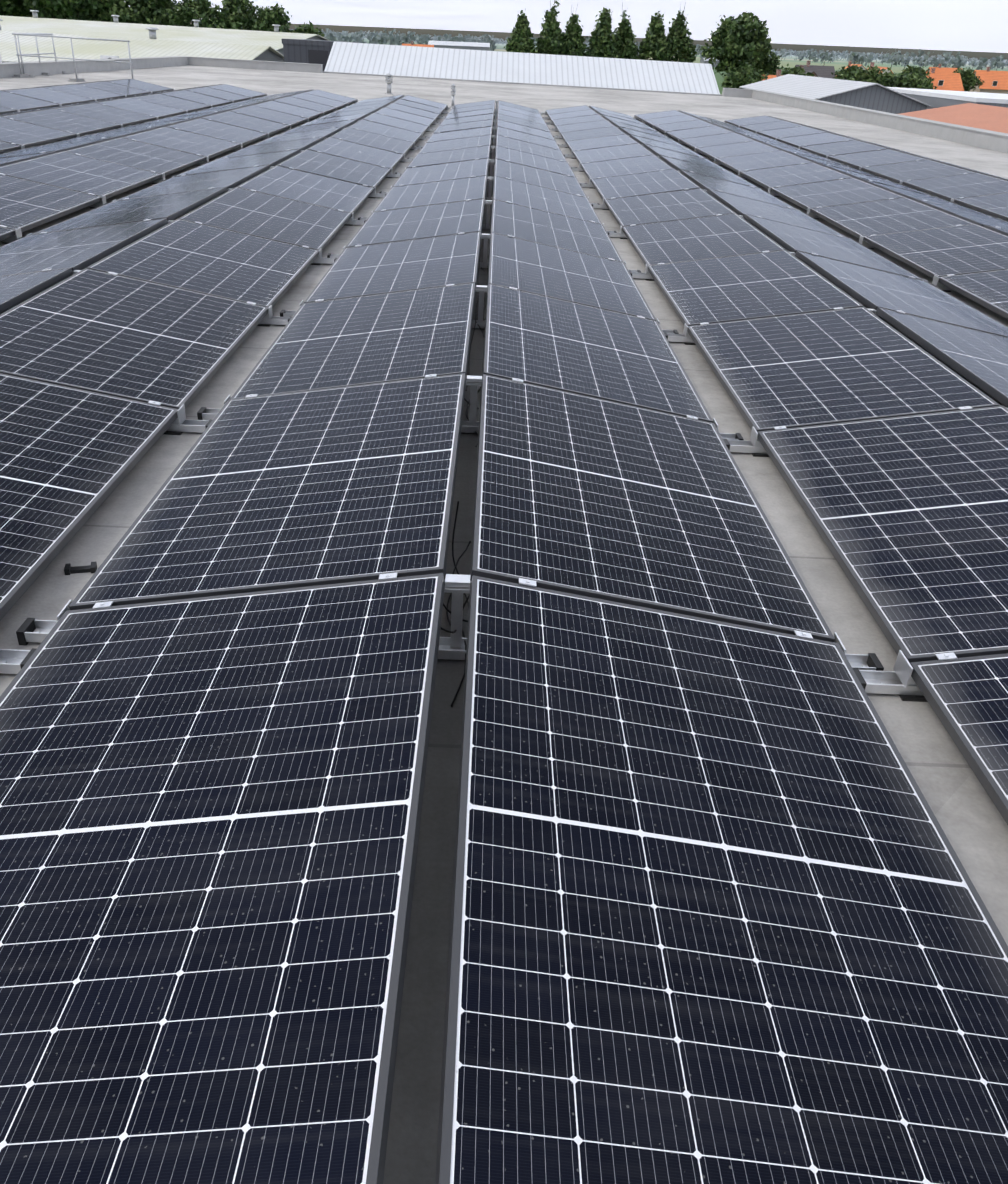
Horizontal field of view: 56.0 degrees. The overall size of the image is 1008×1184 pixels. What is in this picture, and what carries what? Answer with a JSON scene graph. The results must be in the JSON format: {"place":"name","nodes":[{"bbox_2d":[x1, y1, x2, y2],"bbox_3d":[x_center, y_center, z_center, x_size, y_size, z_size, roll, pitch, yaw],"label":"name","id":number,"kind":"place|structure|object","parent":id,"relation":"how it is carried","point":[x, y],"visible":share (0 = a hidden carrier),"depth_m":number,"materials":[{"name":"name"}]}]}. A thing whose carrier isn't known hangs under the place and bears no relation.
{"place":"outdoors","nodes":[
{"label":"outdoors","id":0,"kind":"place"},
{"bbox_2d":[124,0,1007,52],"bbox_3d":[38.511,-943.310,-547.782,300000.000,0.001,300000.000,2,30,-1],"label":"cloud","id":1,"kind":"structure","parent":0,"point":[967,25],"depth_m":39653.06,"materials":[{"name":"white"}]},
{"bbox_2d":[190,22,1007,61],"label":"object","id":2,"kind":"structure","parent":0,"point":[798,47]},
{"bbox_2d":[336,37,1007,94],"bbox_3d":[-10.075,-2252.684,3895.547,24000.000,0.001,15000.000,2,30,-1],"label":"ground","id":3,"kind":"structure","parent":0,"point":[837,64],"depth_m":1127.65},
{"bbox_2d":[0,0,27,16],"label":"tree","id":4,"kind":"object","parent":3,"relation":"on","point":[10,8],"visible":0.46,"depth_m":168.69,"materials":[{"name":"green plant"}]},
{"bbox_2d":[18,0,32,16],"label":"tree","id":5,"kind":"object","parent":3,"relation":"on","point":[29,13],"visible":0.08,"depth_m":172.06,"materials":[{"name":"green plant"}]},
{"bbox_2d":[23,0,106,19],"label":"tree","id":6,"kind":"object","parent":3,"relation":"on","point":[47,8],"visible":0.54,"depth_m":165.14,"materials":[{"name":"green plant"}]},
{"bbox_2d":[56,0,144,23],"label":"tree","id":7,"kind":"object","parent":3,"relation":"on","point":[109,9],"visible":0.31,"depth_m":169.14,"materials":[{"name":"green plant"}]},
{"bbox_2d":[122,0,184,25],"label":"tree","id":8,"kind":"object","parent":3,"relation":"on","point":[151,11],"visible":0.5,"depth_m":172.34,"materials":[{"name":"green plant"}]},
{"bbox_2d":[0,15,330,54],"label":"building roof","id":9,"kind":"structure","parent":3,"relation":"on","point":[135,30],"depth_m":79.03,"materials":[{"name":"beige metal"}]},
{"bbox_2d":[30,10,38,17],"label":"roof vent","id":10,"kind":"object","parent":9,"relation":"on","point":[34,14],"visible":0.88,"depth_m":85.15,"materials":[{"name":"metal"}]},
{"bbox_2d":[111,15,119,22],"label":"roof vent","id":11,"kind":"object","parent":9,"relation":"on","point":[115,18],"visible":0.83,"depth_m":85.36,"materials":[{"name":"metal"}]},
{"bbox_2d":[192,20,200,26],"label":"roof vent","id":12,"kind":"object","parent":9,"relation":"on","point":[196,23],"visible":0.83,"depth_m":85.57,"materials":[{"name":"metal"}]},
{"bbox_2d":[272,24,279,31],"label":"roof vent","id":13,"kind":"object","parent":9,"relation":"on","point":[276,28],"visible":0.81,"depth_m":85.76,"materials":[{"name":"metal"}]},
{"bbox_2d":[162,0,231,28],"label":"tree","id":14,"kind":"object","parent":3,"relation":"on","point":[188,11],"visible":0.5,"depth_m":172.99,"materials":[{"name":"green plant"}]},
{"bbox_2d":[214,0,258,29],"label":"tree","id":15,"kind":"object","parent":3,"relation":"on","point":[239,14],"visible":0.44,"depth_m":175.93,"materials":[{"name":"green plant"}]},
{"bbox_2d":[246,3,293,32],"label":"tree","id":16,"kind":"object","parent":3,"relation":"on","point":[267,19],"visible":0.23,"depth_m":175.14,"materials":[{"name":"green plant"}]},
{"bbox_2d":[293,20,324,36],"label":"tree","id":17,"kind":"object","parent":3,"relation":"on","point":[308,29],"visible":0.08,"depth_m":180.96,"materials":[{"name":"green plant"}]},
{"bbox_2d":[293,27,415,44],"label":"treeline","id":18,"kind":"object","parent":3,"relation":"on","point":[385,40],"visible":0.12,"depth_m":706.93,"materials":[{"name":"green plant"}]},
{"bbox_2d":[402,41,433,46],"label":"house","id":19,"kind":"structure","parent":3,"relation":"on","point":[418,45],"depth_m":289.76,"materials":[{"name":"tile"}]},
{"bbox_2d":[428,41,489,50],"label":"building","id":20,"kind":"structure","parent":3,"relation":"on","point":[463,45],"depth_m":781.08,"materials":[{"name":"white metal"}]},
{"bbox_2d":[241,27,691,53],"bbox_3d":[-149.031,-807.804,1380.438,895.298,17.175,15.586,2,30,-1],"label":"treeline","id":21,"kind":"object","parent":3,"relation":"on","point":[380,32],"visible":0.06,"depth_m":1379.37,"materials":[{"name":"green plant"}]},
{"bbox_2d":[504,8,537,53],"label":"conifer tree","id":22,"kind":"object","parent":3,"relation":"on","point":[521,41],"visible":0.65,"depth_m":171.50,"materials":[{"name":"green plant"}]},
{"bbox_2d":[338,28,707,57],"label":"treeline","id":23,"kind":"object","parent":3,"relation":"on","point":[344,38],"visible":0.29,"depth_m":845.94,"materials":[{"name":"green plant"}]},
{"bbox_2d":[534,0,569,54],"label":"conifer tree","id":24,"kind":"object","parent":3,"relation":"on","point":[551,40],"visible":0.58,"depth_m":172.44,"materials":[{"name":"green plant"}]},
{"bbox_2d":[561,4,589,56],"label":"conifer tree","id":25,"kind":"object","parent":3,"relation":"on","point":[575,39],"visible":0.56,"depth_m":174.21,"materials":[{"name":"green plant"}]},
{"bbox_2d":[584,7,622,58],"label":"conifer tree","id":26,"kind":"object","parent":3,"relation":"on","point":[601,44],"visible":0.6,"depth_m":175.26,"materials":[{"name":"green plant"}]},
{"bbox_2d":[614,2,640,59],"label":"conifer tree","id":27,"kind":"object","parent":3,"relation":"on","point":[629,48],"visible":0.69,"depth_m":176.90,"materials":[{"name":"green plant"}]},
{"bbox_2d":[291,28,1001,69],"bbox_3d":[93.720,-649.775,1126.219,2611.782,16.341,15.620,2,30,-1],"label":"treeline","id":28,"kind":"object","parent":3,"relation":"on","point":[811,54],"visible":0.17,"depth_m":1129.65,"materials":[{"name":"green plant"}]},
{"bbox_2d":[636,10,673,60],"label":"conifer tree","id":29,"kind":"object","parent":3,"relation":"on","point":[653,45],"visible":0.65,"depth_m":178.10,"materials":[{"name":"green plant"}]},
{"bbox_2d":[323,31,1006,63],"bbox_3d":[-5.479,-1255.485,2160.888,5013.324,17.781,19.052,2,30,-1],"label":"treeline","id":30,"kind":"object","parent":3,"relation":"on","point":[496,40],"visible":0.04,"depth_m":2171.87,"materials":[{"name":"green plant"}]},
{"bbox_2d":[333,32,1006,63],"bbox_3d":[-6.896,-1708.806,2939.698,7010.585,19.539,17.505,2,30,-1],"label":"treeline","id":31,"kind":"object","parent":3,"relation":"on","point":[774,51],"depth_m":2958.83,"materials":[{"name":"green plant"}]},
{"bbox_2d":[665,2,697,62],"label":"conifer tree","id":32,"kind":"object","parent":3,"relation":"on","point":[679,40],"visible":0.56,"depth_m":179.56,"materials":[{"name":"green plant"}]},
{"bbox_2d":[698,11,775,75],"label":"tree","id":33,"kind":"object","parent":3,"relation":"on","point":[743,39],"visible":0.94,"depth_m":171.01,"materials":[{"name":"green plant"}]},
{"bbox_2d":[721,62,768,88],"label":"tree","id":34,"kind":"object","parent":3,"relation":"on","point":[741,76],"visible":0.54,"depth_m":138.09,"materials":[{"name":"green plant"}]},
{"bbox_2d":[758,52,783,74],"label":"tree","id":35,"kind":"object","parent":3,"relation":"on","point":[773,63],"visible":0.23,"depth_m":176.51,"materials":[{"name":"green plant"}]},
{"bbox_2d":[761,69,782,80],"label":"house","id":36,"kind":"structure","parent":3,"relation":"on","point":[778,73],"depth_m":143.43,"materials":[{"name":"tile"}]},
{"bbox_2d":[775,64,814,76],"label":"tree","id":37,"kind":"object","parent":3,"relation":"on","point":[796,71],"visible":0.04,"depth_m":155.12,"materials":[{"name":"green plant"}]},
{"bbox_2d":[799,65,817,76],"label":"house","id":38,"kind":"structure","parent":3,"relation":"on","point":[806,71],"depth_m":168.91,"materials":[{"name":"brick"}]},
{"bbox_2d":[795,61,834,78],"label":"house","id":39,"kind":"structure","parent":3,"relation":"on","point":[823,71],"depth_m":191.16,"materials":[{"name":"white paint"}]},
{"bbox_2d":[831,61,858,78],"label":"tree","id":40,"kind":"object","parent":3,"relation":"on","point":[843,69],"visible":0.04,"depth_m":187.70,"materials":[{"name":"green plant"}]},
{"bbox_2d":[836,61,865,75],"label":"house","id":41,"kind":"structure","parent":3,"relation":"on","point":[859,65],"depth_m":256.93,"materials":[{"name":"orange paint"}]},
{"bbox_2d":[835,65,903,86],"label":"tree","id":42,"kind":"object","parent":3,"relation":"on","point":[873,75],"visible":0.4,"depth_m":130.14,"materials":[{"name":"green plant"}]},
{"bbox_2d":[868,62,892,73],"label":"house","id":43,"kind":"structure","parent":3,"relation":"on","point":[872,65],"depth_m":193.36,"materials":[{"name":"orange paint"}]},
{"bbox_2d":[771,50,1007,66],"bbox_3d":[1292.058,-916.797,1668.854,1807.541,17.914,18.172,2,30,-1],"label":"treeline","id":44,"kind":"object","parent":3,"relation":"on","point":[845,53],"visible":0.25,"depth_m":1655.12,"materials":[{"name":"green plant"}]},
{"bbox_2d":[813,49,1007,70],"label":"treeline","id":45,"kind":"object","parent":3,"relation":"on","point":[854,56],"visible":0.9,"depth_m":785.05,"materials":[{"name":"green plant"}]},
{"bbox_2d":[888,69,933,88],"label":"tree","id":46,"kind":"object","parent":3,"relation":"on","point":[914,81],"visible":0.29,"depth_m":132.50,"materials":[{"name":"green plant"}]},
{"bbox_2d":[901,64,933,83],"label":"tree","id":47,"kind":"object","parent":3,"relation":"on","point":[910,69],"visible":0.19,"depth_m":197.43,"materials":[{"name":"green plant"}]},
{"bbox_2d":[916,73,936,89],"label":"tree","id":48,"kind":"object","parent":3,"relation":"on","point":[921,74],"visible":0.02,"depth_m":145.14,"materials":[{"name":"green plant"}]},
{"bbox_2d":[927,64,961,72],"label":"house","id":49,"kind":"structure","parent":3,"relation":"on","point":[939,68],"depth_m":282.12,"materials":[{"name":"tile"}]},
{"bbox_2d":[926,68,963,90],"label":"house","id":50,"kind":"structure","parent":3,"relation":"on","point":[947,81],"depth_m":206.14,"materials":[{"name":"tile"}]},
{"bbox_2d":[952,67,983,90],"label":"tree","id":51,"kind":"object","parent":3,"relation":"on","point":[968,79],"visible":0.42,"depth_m":211.53,"materials":[{"name":"green plant"}]},
{"bbox_2d":[967,67,1007,93],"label":"house","id":52,"kind":"structure","parent":3,"relation":"on","point":[995,81],"depth_m":222.00,"materials":[{"name":"tile"}]},
{"bbox_2d":[700,57,739,66],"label":"house","id":53,"kind":"structure","parent":0,"point":[702,60],"depth_m":559.81,"materials":[{"name":"grey metal"}]},
{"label":"yard pavement","id":54,"kind":"structure","parent":0,"visible":0},
{"bbox_2d":[0,30,283,62],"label":"building roof","id":55,"kind":"structure","parent":54,"relation":"on","point":[95,49],"depth_m":55.47,"materials":[{"name":"beige metal"}]},
{"bbox_2d":[146,27,157,38],"bbox_3d":[-21.707,-34.502,58.531,0.840,0.620,0.799,2,30,-2],"label":"roof vent","id":56,"kind":"object","parent":55,"relation":"on","point":[152,32],"visible":1,"depth_m":58.37,"materials":[{"name":"metal"}]},
{"bbox_2d":[282,39,359,70],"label":"building","id":57,"kind":"structure","parent":54,"relation":"on","point":[306,51],"depth_m":47.74,"materials":[{"name":"grey metal"}]},
{"bbox_2d":[324,42,719,93],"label":"metal roof","id":58,"kind":"structure","parent":54,"relation":"on","point":[481,65],"depth_m":43.31,"materials":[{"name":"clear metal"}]},
{"bbox_2d":[739,74,932,113],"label":"building","id":59,"kind":"structure","parent":54,"relation":"on","point":[872,96],"depth_m":58.94,"materials":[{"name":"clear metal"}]},
{"bbox_2d":[888,87,1007,108],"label":"building","id":60,"kind":"structure","parent":54,"relation":"on","point":[937,98],"depth_m":60.20,"materials":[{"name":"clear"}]},
{"bbox_2d":[900,103,1007,133],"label":"tiled roof","id":61,"kind":"structure","parent":54,"relation":"on","point":[987,117],"depth_m":38.59,"materials":[{"name":"tile"}]},
{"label":"warehouse walls","id":62,"kind":"object","parent":54,"relation":"on","visible":0},
{"bbox_2d":[0,65,1007,1183],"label":"flat roof","id":63,"kind":"structure","parent":62,"relation":"on","point":[969,818],"depth_m":3.28,"materials":[{"name":"grey concrete"}]},
{"bbox_2d":[16,33,67,77],"bbox_3d":[-13.689,-15.813,27.882,0.500,1.072,3.240,0,30,-6],"label":"guard railing","id":64,"kind":"object","parent":63,"relation":"on","point":[44,73],"visible":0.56,"depth_m":27.79,"materials":[{"name":"metal"}]},
{"bbox_2d":[12,33,133,81],"bbox_3d":[-11.793,-14.606,25.988,3.640,1.072,0.500,9,30,9],"label":"guard railing","id":65,"kind":"object","parent":63,"relation":"on","point":[21,75],"visible":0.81,"depth_m":25.92,"materials":[{"name":"metal"}]},
{"bbox_2d":[64,562,96,574],"bbox_3d":[-1.325,-0.074,2.968,0.090,0.020,0.040,-5,31,-15],"label":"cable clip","id":66,"kind":"object","parent":63,"relation":"on","point":[69,569],"visible":0.91,"depth_m":2.96,"materials":[{"name":"black plastic"}]},
{"bbox_2d":[385,73,393,94],"bbox_3d":[-3.486,-15.401,28.730,0.308,0.560,0.300,2,30,-2],"label":"roof vent pipe","id":67,"kind":"object","parent":63,"relation":"on","point":[388,76],"visible":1,"depth_m":28.67,"materials":[{"name":"metal"}]},
{"bbox_2d":[450,84,455,106],"bbox_3d":[-1.329,-12.948,24.726,0.176,0.540,0.172,2,30,-2],"label":"roof vent pipe","id":68,"kind":"object","parent":63,"relation":"on","point":[453,86],"visible":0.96,"depth_m":24.69,"materials":[{"name":"metal"}]},
{"bbox_2d":[0,79,1007,1183],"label":"solar array","id":69,"kind":"object","parent":63,"relation":"on","point":[720,913],"visible":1,"depth_m":2.41,"materials":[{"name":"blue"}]},
{"bbox_2d":[0,56,1007,152],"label":"roof parapet","id":70,"kind":"structure","parent":63,"relation":"on","point":[985,139],"depth_m":31.60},
{"bbox_3d":[-31.563,-19.898,44.423,33.900,8.770,17.100,2,30,-2],"label":"white annex parapet","id":71,"kind":"object","parent":54,"relation":"on","visible":0},
{"bbox_2d":[100,55,118,58],"bbox_3d":[-20.252,-27.205,48.775,0.840,0.680,0.343,2,30,-2],"label":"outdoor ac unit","id":72,"kind":"object","parent":71,"relation":"on","point":[105,57],"visible":0.12,"depth_m":48.50,"materials":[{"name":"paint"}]}
]}

